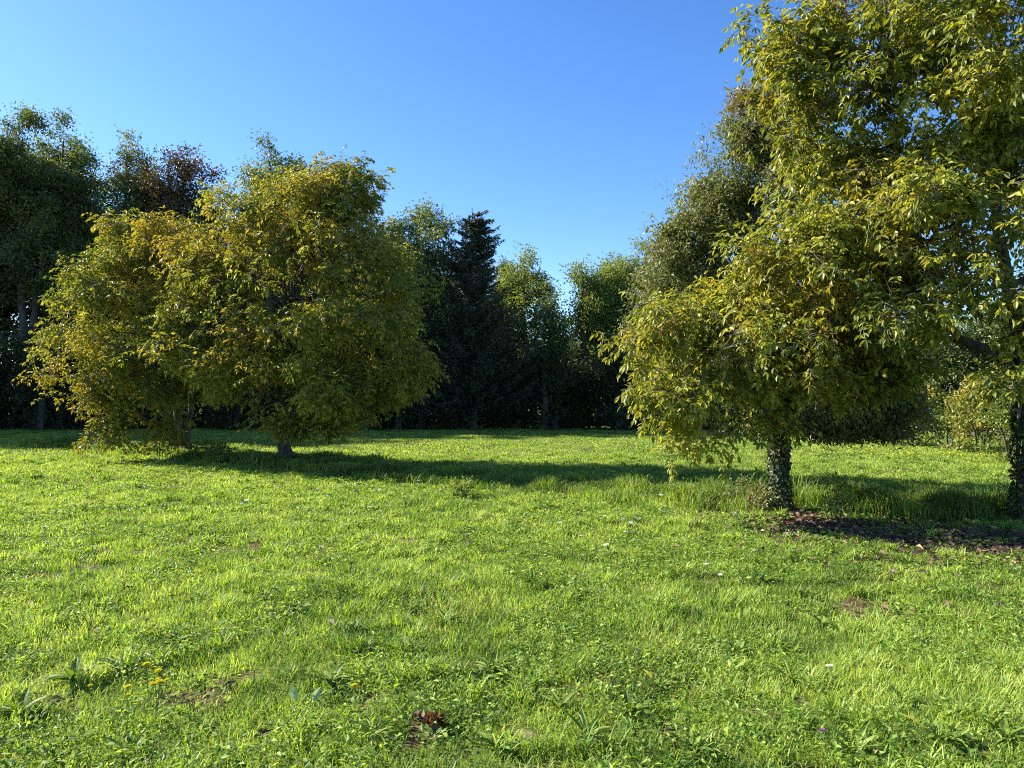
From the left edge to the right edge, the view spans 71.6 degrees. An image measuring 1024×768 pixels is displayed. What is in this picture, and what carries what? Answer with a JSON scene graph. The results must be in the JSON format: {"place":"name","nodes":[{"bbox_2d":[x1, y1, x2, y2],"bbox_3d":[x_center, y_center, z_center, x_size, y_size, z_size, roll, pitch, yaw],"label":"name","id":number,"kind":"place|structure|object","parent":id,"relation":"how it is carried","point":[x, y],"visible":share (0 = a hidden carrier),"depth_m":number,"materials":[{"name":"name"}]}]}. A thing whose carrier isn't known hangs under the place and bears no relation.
{"place":"outdoors","nodes":[
{"label":"outdoors","id":0,"kind":"place"},
{"bbox_2d":[0,406,1023,767],"bbox_3d":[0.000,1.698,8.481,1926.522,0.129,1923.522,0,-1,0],"label":"ground","id":1,"kind":"structure","parent":0,"point":[852,608],"depth_m":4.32,"materials":[{"name":"green plant"}]},
{"bbox_2d":[0,173,16,346],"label":"ash tree","id":2,"kind":"object","parent":1,"relation":"on","point":[3,323],"visible":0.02,"depth_m":33.93,"materials":[{"name":"green plant"}]},
{"bbox_2d":[0,686,52,718],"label":"broad leaved weed","id":3,"kind":"object","parent":1,"relation":"on","point":[24,696],"visible":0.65,"depth_m":3.58,"materials":[{"name":"green plant"}]},
{"bbox_2d":[0,99,98,426],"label":"ash tree","id":4,"kind":"object","parent":1,"relation":"on","point":[14,243],"visible":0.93,"depth_m":31.74,"materials":[{"name":"green plant"}]},
{"bbox_2d":[26,741,81,767],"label":"broad leaved weed","id":5,"kind":"object","parent":1,"relation":"on","point":[45,751],"visible":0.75,"depth_m":3.08,"materials":[{"name":"green plant"}]},
{"bbox_2d":[0,107,117,425],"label":"ash tree","id":6,"kind":"object","parent":1,"relation":"on","point":[75,156],"visible":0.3,"depth_m":33.52,"materials":[{"name":"green plant"}]},
{"bbox_2d":[35,657,105,691],"bbox_3d":[-2.423,1.595,3.913,0.264,0.132,0.303,-1,-1,41],"label":"broad leaved weed","id":7,"kind":"object","parent":1,"relation":"on","point":[74,667],"visible":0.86,"depth_m":3.91,"materials":[{"name":"green plant"}]},
{"bbox_2d":[69,585,92,596],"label":"broad leaved weed","id":8,"kind":"object","parent":1,"relation":"on","point":[81,590],"visible":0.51,"depth_m":5.52,"materials":[{"name":"green plant"}]},
{"bbox_2d":[95,649,146,681],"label":"broad leaved weed","id":9,"kind":"object","parent":1,"relation":"on","point":[114,664],"visible":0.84,"depth_m":4.09,"materials":[{"name":"green plant"}]},
{"bbox_2d":[67,119,175,425],"bbox_3d":[-17.600,-5.013,33.115,4.929,14.246,4.339,0,-1,0],"label":"ash tree","id":10,"kind":"object","parent":1,"relation":"on","point":[126,203],"visible":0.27,"depth_m":32.49,"materials":[{"name":"green plant"}]},
{"bbox_2d":[118,684,131,726],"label":"dandelion","id":11,"kind":"object","parent":1,"relation":"on","point":[127,686],"visible":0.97,"depth_m":3.41,"materials":[{"name":"yellow plant"}]},
{"bbox_2d":[100,726,150,767],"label":"broad leaved weed","id":12,"kind":"object","parent":1,"relation":"on","point":[121,745],"visible":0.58,"depth_m":3.09,"materials":[{"name":"green plant"}]},
{"bbox_2d":[125,693,130,715],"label":"dandelion","id":13,"kind":"object","parent":1,"relation":"on","point":[128,695],"visible":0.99,"depth_m":3.43,"materials":[{"name":"yellow plant"}]},
{"bbox_2d":[12,202,260,457],"bbox_3d":[-8.613,-1.192,16.644,5.693,6.238,4.376,-1,-1,42],"label":"walnut tree","id":14,"kind":"object","parent":1,"relation":"on","point":[104,341],"visible":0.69,"depth_m":16.24,"materials":[{"name":"green plant"}]},
{"bbox_2d":[142,661,150,698],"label":"dandelion","id":15,"kind":"object","parent":1,"relation":"on","point":[146,663],"visible":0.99,"depth_m":3.68,"materials":[{"name":"yellow plant"}]},
{"bbox_2d":[145,681,156,719],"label":"dandelion","id":16,"kind":"object","parent":1,"relation":"on","point":[152,683],"visible":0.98,"depth_m":3.46,"materials":[{"name":"yellow plant"}]},
{"bbox_2d":[149,666,156,701],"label":"dandelion","id":17,"kind":"object","parent":1,"relation":"on","point":[152,667],"visible":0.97,"depth_m":3.67,"materials":[{"name":"yellow plant"}]},
{"bbox_2d":[131,640,180,671],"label":"broad leaved weed","id":18,"kind":"object","parent":1,"relation":"on","point":[155,660],"visible":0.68,"depth_m":4.18,"materials":[{"name":"green plant"}]},
{"bbox_2d":[154,668,165,704],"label":"dandelion","id":19,"kind":"object","parent":1,"relation":"on","point":[158,670],"visible":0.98,"depth_m":3.64,"materials":[{"name":"yellow plant"}]},
{"bbox_2d":[155,679,164,719],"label":"dandelion","id":20,"kind":"object","parent":1,"relation":"on","point":[158,681],"visible":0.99,"depth_m":3.46,"materials":[{"name":"yellow plant"}]},
{"bbox_2d":[135,425,189,459],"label":"young shrub","id":21,"kind":"object","parent":1,"relation":"on","point":[152,438],"visible":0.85,"depth_m":16.68,"materials":[{"name":"green plant"}]},
{"bbox_2d":[163,678,170,705],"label":"dandelion","id":22,"kind":"object","parent":1,"relation":"on","point":[166,679],"visible":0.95,"depth_m":3.59,"materials":[{"name":"yellow plant"}]},
{"bbox_2d":[156,633,193,645],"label":"broad leaved weed","id":23,"kind":"object","parent":1,"relation":"on","point":[172,636],"visible":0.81,"depth_m":4.54,"materials":[{"name":"green plant"}]},
{"bbox_2d":[117,141,233,343],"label":"maple tree","id":24,"kind":"object","parent":1,"relation":"on","point":[161,193],"visible":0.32,"depth_m":31.94,"materials":[{"name":"brown plant"}]},
{"bbox_2d":[184,558,205,567],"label":"broad leaved weed","id":25,"kind":"object","parent":1,"relation":"on","point":[197,564],"visible":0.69,"depth_m":6.45,"materials":[{"name":"green plant"}]},
{"bbox_2d":[188,436,231,455],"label":"young shrub","id":26,"kind":"object","parent":1,"relation":"on","point":[215,447],"visible":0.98,"depth_m":16.65,"materials":[{"name":"green plant"}]},
{"bbox_2d":[179,163,244,425],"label":"maple tree","id":27,"kind":"object","parent":1,"relation":"on","point":[211,221],"visible":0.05,"depth_m":32.78,"materials":[{"name":"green plant"}]},
{"bbox_2d":[207,744,240,764],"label":"broad leaved weed","id":28,"kind":"object","parent":1,"relation":"on","point":[213,754],"visible":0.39,"depth_m":3.06,"materials":[{"name":"green plant"}]},
{"bbox_2d":[243,565,268,573],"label":"broad leaved weed","id":29,"kind":"object","parent":1,"relation":"on","point":[253,568],"visible":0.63,"depth_m":6.16,"materials":[{"name":"green plant"}]},
{"bbox_2d":[219,128,326,416],"bbox_3d":[-11.348,-5.093,34.309,5.952,14.453,5.532,0,-1,0],"label":"ash tree","id":30,"kind":"object","parent":1,"relation":"on","point":[251,174],"visible":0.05,"depth_m":33.59,"materials":[{"name":"green plant"}]},
{"bbox_2d":[110,144,454,459],"bbox_3d":[-4.759,-1.722,15.339,6.970,7.289,5.507,0,-1,0],"label":"walnut tree","id":31,"kind":"object","parent":1,"relation":"on","point":[320,204],"visible":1,"depth_m":14.64,"materials":[{"name":"green plant"}]},
{"bbox_2d":[275,598,313,617],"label":"broad leaved weed","id":32,"kind":"object","parent":1,"relation":"on","point":[292,605],"visible":0.69,"depth_m":5.11,"materials":[{"name":"green plant"}]},
{"bbox_2d":[290,687,320,706],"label":"pale sprig","id":33,"kind":"object","parent":1,"relation":"on","point":[314,695],"visible":0.78,"depth_m":3.56,"materials":[{"name":"green plant"}]},
{"bbox_2d":[296,661,350,692],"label":"broad leaved weed","id":34,"kind":"object","parent":1,"relation":"on","point":[337,670],"visible":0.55,"depth_m":3.80,"materials":[{"name":"green plant"}]},
{"bbox_2d":[350,683,357,699],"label":"dandelion","id":35,"kind":"object","parent":1,"relation":"on","point":[354,684],"visible":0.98,"depth_m":3.39,"materials":[{"name":"yellow plant"}]},
{"bbox_2d":[340,620,368,635],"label":"broad leaved weed","id":36,"kind":"object","parent":1,"relation":"on","point":[357,627],"visible":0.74,"depth_m":4.62,"materials":[{"name":"green plant"}]},
{"bbox_2d":[316,223,429,424],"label":"oak tree","id":37,"kind":"object","parent":1,"relation":"on","point":[360,284],"visible":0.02,"depth_m":32.69,"materials":[{"name":"green plant"}]},
{"bbox_2d":[347,718,400,745],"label":"broad leaved weed","id":38,"kind":"object","parent":1,"relation":"on","point":[381,725],"visible":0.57,"depth_m":3.20,"materials":[{"name":"green plant"}]},
{"bbox_2d":[400,564,431,573],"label":"broad leaved weed","id":39,"kind":"object","parent":1,"relation":"on","point":[415,570],"visible":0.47,"depth_m":6.08,"materials":[{"name":"green plant"}]},
{"bbox_2d":[368,192,470,427],"bbox_3d":[-4.040,-3.092,31.118,4.826,10.369,4.982,0,-1,0],"label":"oak tree","id":40,"kind":"object","parent":1,"relation":"on","point":[430,259],"visible":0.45,"depth_m":30.57,"materials":[{"name":"green plant"}]},
{"bbox_2d":[0,323,852,430],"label":"undergrowth","id":41,"kind":"object","parent":1,"relation":"on","point":[43,413],"visible":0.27,"depth_m":30.09,"materials":[{"name":"green plant"}]},
{"bbox_2d":[411,710,447,729],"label":"dead leaf clump","id":42,"kind":"object","parent":1,"relation":"on","point":[429,717],"visible":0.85,"depth_m":3.30,"materials":[{"name":"brown plant"}]},
{"bbox_2d":[432,605,460,626],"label":"broad leaved weed","id":43,"kind":"object","parent":1,"relation":"on","point":[442,612],"visible":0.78,"depth_m":4.83,"materials":[{"name":"green plant"}]},
{"bbox_2d":[447,525,466,536],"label":"broad leaved weed","id":44,"kind":"object","parent":1,"relation":"on","point":[457,531],"visible":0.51,"depth_m":7.75,"materials":[{"name":"green plant"}]},
{"bbox_2d":[440,475,477,498],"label":"young shrub","id":45,"kind":"object","parent":1,"relation":"on","point":[457,490],"visible":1,"depth_m":10.56,"materials":[{"name":"green plant"}]},
{"bbox_2d":[388,210,547,428],"bbox_3d":[-1.665,-2.844,31.022,7.612,9.788,6.035,0,-1,0],"label":"spruce tree","id":46,"kind":"object","parent":1,"relation":"on","point":[480,310],"visible":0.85,"depth_m":30.14,"materials":[{"name":"green plant"}]},
{"bbox_2d":[463,666,500,689],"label":"broad leaved weed","id":47,"kind":"object","parent":1,"relation":"on","point":[474,673],"visible":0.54,"depth_m":3.87,"materials":[{"name":"green plant"}]},
{"bbox_2d":[469,648,516,674],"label":"broad leaved weed","id":48,"kind":"object","parent":1,"relation":"on","point":[483,663],"visible":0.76,"depth_m":3.99,"materials":[{"name":"green plant"}]},
{"bbox_2d":[471,723,524,759],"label":"broad leaved weed","id":49,"kind":"object","parent":1,"relation":"on","point":[499,731],"visible":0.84,"depth_m":3.09,"materials":[{"name":"green plant"}]},
{"bbox_2d":[0,205,1004,421],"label":"trees","id":50,"kind":"object","parent":1,"relation":"on","point":[8,312],"visible":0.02,"depth_m":38.44,"materials":[{"name":"green plant"}]},
{"bbox_2d":[488,251,534,418],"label":"ash tree","id":51,"kind":"object","parent":1,"relation":"on","point":[506,261],"visible":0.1,"depth_m":37.90,"materials":[{"name":"green plant"}]},
{"bbox_2d":[1,456,1023,767],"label":"fallen leaves","id":52,"kind":"object","parent":1,"relation":"on","point":[809,520],"visible":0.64,"depth_m":7.54,"materials":[{"name":"brown plant"}]},
{"bbox_2d":[488,241,564,423],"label":"ash tree","id":53,"kind":"object","parent":1,"relation":"on","point":[520,292],"visible":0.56,"depth_m":35.85,"materials":[{"name":"green plant"}]},
{"bbox_2d":[517,569,552,588],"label":"broad leaved weed","id":54,"kind":"object","parent":1,"relation":"on","point":[533,575],"visible":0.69,"depth_m":5.66,"materials":[{"name":"green plant"}]},
{"bbox_2d":[519,278,585,428],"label":"oak tree","id":55,"kind":"object","parent":1,"relation":"on","point":[555,330],"visible":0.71,"depth_m":30.73,"materials":[{"name":"green plant"}]},
{"bbox_2d":[535,686,583,717],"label":"broad leaved weed","id":56,"kind":"object","parent":1,"relation":"on","point":[567,696],"visible":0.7,"depth_m":3.50,"materials":[{"name":"green plant"}]},
{"bbox_2d":[553,708,618,746],"bbox_3d":[0.364,1.556,3.211,0.272,0.125,0.337,0,-1,22],"label":"broad leaved weed","id":57,"kind":"object","parent":1,"relation":"on","point":[583,720],"visible":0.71,"depth_m":3.21,"materials":[{"name":"green plant"}]},
{"bbox_2d":[557,253,627,423],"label":"ash tree","id":58,"kind":"object","parent":1,"relation":"on","point":[592,298],"visible":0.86,"depth_m":34.65,"materials":[{"name":"green plant"}]},
{"bbox_2d":[586,642,613,650],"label":"broad leaved weed","id":59,"kind":"object","parent":1,"relation":"on","point":[603,646],"visible":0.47,"depth_m":4.31,"materials":[{"name":"green plant"}]},
{"bbox_2d":[571,250,641,418],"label":"ash tree","id":60,"kind":"object","parent":1,"relation":"on","point":[603,269],"visible":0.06,"depth_m":36.68,"materials":[{"name":"green plant"}]},
{"bbox_2d":[602,543,611,558],"bbox_3d":[0.879,1.566,6.567,0.100,0.195,0.116,0,-1,21],"label":"yarrow","id":61,"kind":"object","parent":1,"relation":"on","point":[606,544],"visible":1,"depth_m":6.56,"materials":[{"name":"white plant"}]},
{"bbox_2d":[597,689,657,724],"bbox_3d":[0.571,1.551,3.405,0.271,0.118,0.236,0,-1,-33],"label":"broad leaved weed","id":62,"kind":"object","parent":1,"relation":"on","point":[627,699],"visible":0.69,"depth_m":3.43,"materials":[{"name":"green plant"}]},
{"bbox_2d":[628,521,636,534],"bbox_3d":[1.284,1.578,7.638,0.115,0.214,0.112,-14,21,-41],"label":"yarrow","id":63,"kind":"object","parent":1,"relation":"on","point":[630,522],"visible":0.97,"depth_m":7.62,"materials":[{"name":"white plant"}]},
{"bbox_2d":[590,235,676,412],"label":"ash tree","id":64,"kind":"object","parent":1,"relation":"on","point":[630,267],"visible":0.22,"depth_m":35.34,"materials":[{"name":"green plant"}]},
{"bbox_2d":[637,669,680,688],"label":"broad leaved weed","id":65,"kind":"object","parent":1,"relation":"on","point":[650,677],"visible":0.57,"depth_m":3.78,"materials":[{"name":"green plant"}]},
{"bbox_2d":[660,478,716,498],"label":"young shrub","id":66,"kind":"object","parent":1,"relation":"on","point":[696,485],"visible":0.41,"depth_m":9.92,"materials":[{"name":"green plant"}]},
{"bbox_2d":[663,726,714,766],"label":"broad leaved weed","id":67,"kind":"object","parent":1,"relation":"on","point":[702,737],"visible":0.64,"depth_m":3.06,"materials":[{"name":"green plant"}]},
{"bbox_2d":[701,524,716,534],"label":"broad leaved weed","id":68,"kind":"object","parent":1,"relation":"on","point":[708,528],"visible":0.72,"depth_m":7.89,"materials":[{"name":"green plant"}]},
{"bbox_2d":[720,640,751,655],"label":"broad leaved weed","id":69,"kind":"object","parent":1,"relation":"on","point":[731,643],"visible":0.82,"depth_m":4.25,"materials":[{"name":"green plant"}]},
{"bbox_2d":[711,474,765,505],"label":"young shrub","id":70,"kind":"object","parent":1,"relation":"on","point":[743,482],"visible":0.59,"depth_m":9.65,"materials":[{"name":"green plant"}]},
{"bbox_2d":[736,481,788,512],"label":"young shrub","id":71,"kind":"object","parent":1,"relation":"on","point":[763,497],"visible":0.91,"depth_m":9.14,"materials":[{"name":"green plant"}]},
{"bbox_2d":[744,569,784,585],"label":"broad leaved weed","id":72,"kind":"object","parent":1,"relation":"on","point":[762,577],"visible":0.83,"depth_m":5.81,"materials":[{"name":"green plant"}]},
{"bbox_2d":[589,98,953,510],"bbox_3d":[3.300,-0.867,9.126,4.609,5.388,3.721,0,-1,-33],"label":"walnut tree","id":73,"kind":"object","parent":1,"relation":"on","point":[765,364],"visible":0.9,"depth_m":8.39,"materials":[{"name":"green plant"}]},
{"bbox_2d":[608,75,961,484],"bbox_3d":[4.514,-1.695,12.003,5.712,7.115,3.292,0,-1,0],"label":"pear tree","id":74,"kind":"object","parent":1,"relation":"on","point":[718,198],"visible":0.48,"depth_m":11.59,"materials":[{"name":"green plant"}]},
{"bbox_2d":[765,659,810,690],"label":"broad leaved weed","id":75,"kind":"object","parent":1,"relation":"on","point":[779,669],"visible":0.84,"depth_m":3.84,"materials":[{"name":"green plant"}]},
{"bbox_2d":[812,616,832,626],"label":"broad leaved weed","id":76,"kind":"object","parent":1,"relation":"on","point":[823,619],"visible":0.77,"depth_m":4.78,"materials":[{"name":"green plant"}]},
{"bbox_2d":[812,540,848,549],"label":"broad leaved weed","id":77,"kind":"object","parent":1,"relation":"on","point":[834,544],"visible":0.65,"depth_m":6.97,"materials":[{"name":"green plant"}]},
{"bbox_2d":[826,664,835,688],"bbox_3d":[1.678,1.554,3.731,0.074,0.145,0.080,-2,-11,-21],"label":"yarrow","id":78,"kind":"object","parent":1,"relation":"on","point":[831,665],"visible":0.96,"depth_m":3.74,"materials":[{"name":"green plant"}]},
{"bbox_2d":[817,471,858,519],"bbox_3d":[3.898,1.425,8.519,0.464,0.783,0.592,0,-1,23],"label":"young shrub","id":79,"kind":"object","parent":1,"relation":"on","point":[837,507],"visible":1,"depth_m":8.47,"materials":[{"name":"green plant"}]},
{"bbox_2d":[812,715,883,767],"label":"broad leaved weed","id":80,"kind":"object","parent":1,"relation":"on","point":[862,730],"visible":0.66,"depth_m":3.08,"materials":[{"name":"green plant"}]},
{"bbox_2d":[719,0,1023,521],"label":"walnut tree","id":81,"kind":"object","parent":1,"relation":"on","point":[925,42],"visible":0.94,"depth_m":7.89,"materials":[{"name":"green plant"}]},
{"bbox_2d":[791,447,1012,457],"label":"yellow flowers","id":82,"kind":"object","parent":1,"relation":"on","point":[906,452],"visible":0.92,"depth_m":17.37,"materials":[{"name":"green plant"}]},
{"bbox_2d":[881,685,923,709],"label":"broad leaved weed","id":83,"kind":"object","parent":1,"relation":"on","point":[910,692],"visible":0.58,"depth_m":3.55,"materials":[{"name":"green plant"}]},
{"bbox_2d":[891,554,924,567],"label":"broad leaved weed","id":84,"kind":"object","parent":1,"relation":"on","point":[909,561],"visible":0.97,"depth_m":6.42,"materials":[{"name":"green plant"}]},
{"bbox_2d":[855,320,961,392],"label":"ash tree","id":85,"kind":"object","parent":1,"relation":"on","point":[936,347],"visible":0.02,"depth_m":26.09,"materials":[{"name":"green plant"}]},
{"bbox_2d":[887,367,945,446],"bbox_3d":[11.934,0.717,20.985,1.912,2.525,2.349,0,-1,0],"label":"shrub","id":86,"kind":"object","parent":1,"relation":"on","point":[915,442],"visible":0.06,"depth_m":20.60,"materials":[{"name":"green plant"}]},
{"bbox_2d":[904,715,976,742],"bbox_3d":[1.898,1.564,3.145,0.279,0.095,0.267,0,-1,-10],"label":"broad leaved weed","id":87,"kind":"object","parent":1,"relation":"on","point":[941,737],"visible":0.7,"depth_m":3.14,"materials":[{"name":"green plant"}]},
{"bbox_2d":[914,380,997,449],"bbox_3d":[12.157,0.940,19.819,2.011,2.279,2.602,0,-1,0],"label":"shrub","id":88,"kind":"object","parent":1,"relation":"on","point":[942,397],"visible":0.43,"depth_m":19.73,"materials":[{"name":"green plant"}]},
{"bbox_2d":[946,557,978,567],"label":"broad leaved weed","id":89,"kind":"object","parent":1,"relation":"on","point":[963,559],"visible":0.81,"depth_m":6.40,"materials":[{"name":"green plant"}]},
{"bbox_2d":[934,367,1011,453],"bbox_3d":[12.437,0.740,18.274,2.126,2.380,2.391,0,-1,-32],"label":"shrub","id":90,"kind":"object","parent":1,"relation":"on","point":[966,407],"visible":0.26,"depth_m":18.47,"materials":[{"name":"green plant"}]},
{"bbox_2d":[929,292,1021,434],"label":"ash tree","id":91,"kind":"object","parent":1,"relation":"on","point":[986,334],"visible":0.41,"depth_m":25.63,"materials":[{"name":"green plant"}]},
{"bbox_2d":[971,661,1005,679],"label":"broad leaved weed","id":92,"kind":"object","parent":1,"relation":"on","point":[992,664],"visible":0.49,"depth_m":3.90,"materials":[{"name":"green plant"}]},
{"bbox_2d":[969,371,1023,462],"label":"shrub","id":93,"kind":"object","parent":1,"relation":"on","point":[996,412],"visible":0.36,"depth_m":16.03,"materials":[{"name":"green plant"}]},
{"bbox_2d":[976,715,1023,750],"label":"broad leaved weed","id":94,"kind":"object","parent":1,"relation":"on","point":[998,740],"visible":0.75,"depth_m":3.14,"materials":[{"name":"green plant"}]},
{"bbox_2d":[995,677,1023,694],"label":"broad leaved weed","id":95,"kind":"object","parent":1,"relation":"on","point":[1008,685],"visible":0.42,"depth_m":3.67,"materials":[{"name":"green plant"}]},
{"bbox_2d":[0,0,1023,388],"label":"sky","id":96,"kind":"structure","parent":0,"point":[559,120],"materials":[{"name":"blue"}]},
{"bbox_2d":[13,435,1015,521],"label":"tall grass","id":97,"kind":"structure","parent":0,"point":[939,503],"depth_m":10.98,"materials":[{"name":"green plant"}]}
]}

